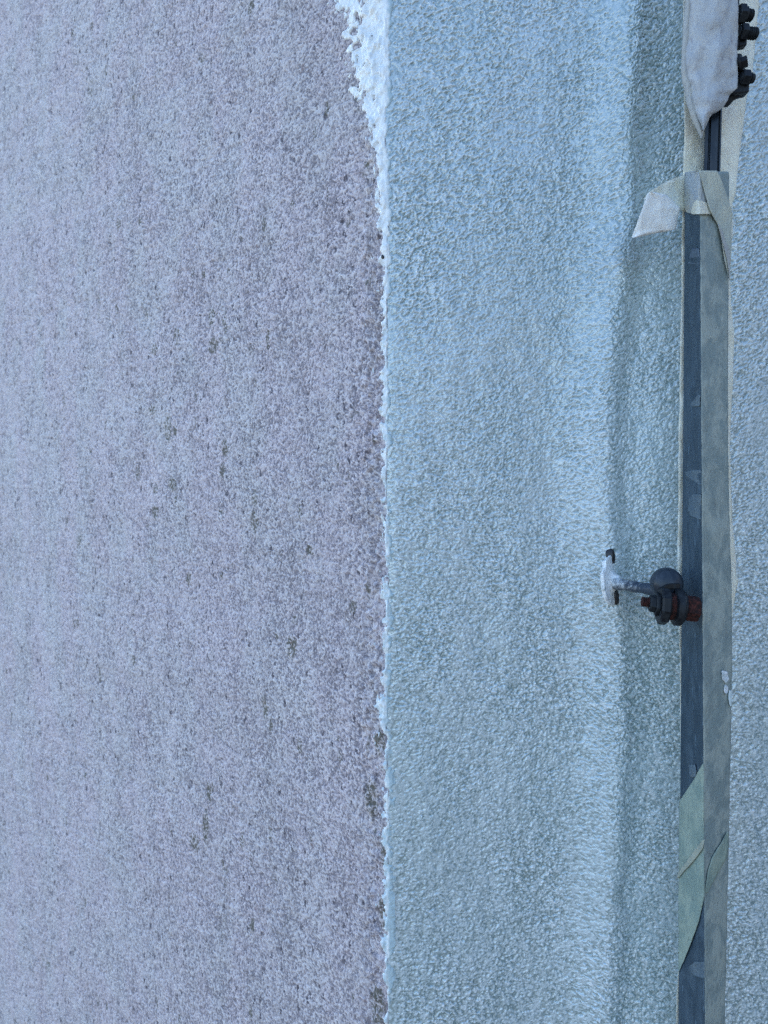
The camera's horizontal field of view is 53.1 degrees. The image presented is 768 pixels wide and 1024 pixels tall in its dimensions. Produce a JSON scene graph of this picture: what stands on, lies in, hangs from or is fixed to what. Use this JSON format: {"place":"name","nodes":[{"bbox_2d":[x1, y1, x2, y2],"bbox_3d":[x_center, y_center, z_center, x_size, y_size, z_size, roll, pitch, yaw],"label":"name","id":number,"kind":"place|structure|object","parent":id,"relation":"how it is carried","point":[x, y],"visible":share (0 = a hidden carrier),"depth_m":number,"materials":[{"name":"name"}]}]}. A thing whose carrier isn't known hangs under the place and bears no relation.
{"place":"outdoors","nodes":[
{"label":"outdoors","id":0,"kind":"place"},
{"label":"ground","id":1,"kind":"structure","parent":0,"visible":0},
{"bbox_2d":[0,0,767,1023],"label":"house wall","id":2,"kind":"structure","parent":1,"relation":"on","point":[338,680],"depth_m":0.50,"materials":[{"name":"paint"}]},
{"bbox_2d":[600,549,701,625],"bbox_3d":[0.153,0.044,0.462,0.033,0.041,0.080,0,0,-21],"label":"wall bracket","id":3,"kind":"object","parent":2,"relation":"attached to","point":[668,599],"depth_m":0.44,"materials":[{"name":"metal"}]},
{"bbox_2d":[677,172,731,1023],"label":"steel guard strip","id":4,"kind":"object","parent":3,"relation":"attached to","point":[706,699],"visible":1,"depth_m":0.45,"materials":[{"name":"grey metal"}]},
{"bbox_2d":[632,171,731,279],"bbox_3d":[0.175,-0.169,0.449,0.056,0.068,0.025,0,0,-20],"label":"torn masking tape","id":5,"kind":"object","parent":4,"relation":"attached to","point":[697,192],"visible":1,"depth_m":0.45,"materials":[{"name":"paper"}]},
{"bbox_2d":[703,109,721,171],"bbox_3d":[0.198,-0.276,0.461,0.016,0.192,0.006,0,0,0],"label":"conductor rod","id":6,"kind":"object","parent":4,"relation":"attached to","point":[712,146],"visible":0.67,"depth_m":0.46,"materials":[{"name":"metal"}]},
{"bbox_2d":[724,0,759,106],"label":"bolted clamp","id":7,"kind":"object","parent":6,"relation":"attached to","point":[746,32],"visible":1,"depth_m":0.44,"materials":[{"name":"metal"}]},
{"bbox_2d":[681,0,738,137],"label":"masking paper","id":8,"kind":"object","parent":7,"relation":"attached to","point":[709,64],"visible":1,"depth_m":0.44,"materials":[{"name":"white paper"}]},
{"bbox_2d":[676,0,758,1023],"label":"cream backing tape","id":9,"kind":"object","parent":4,"relation":"attached to","point":[733,113],"visible":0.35,"depth_m":0.47,"materials":[{"name":"beige paper"}]}
]}

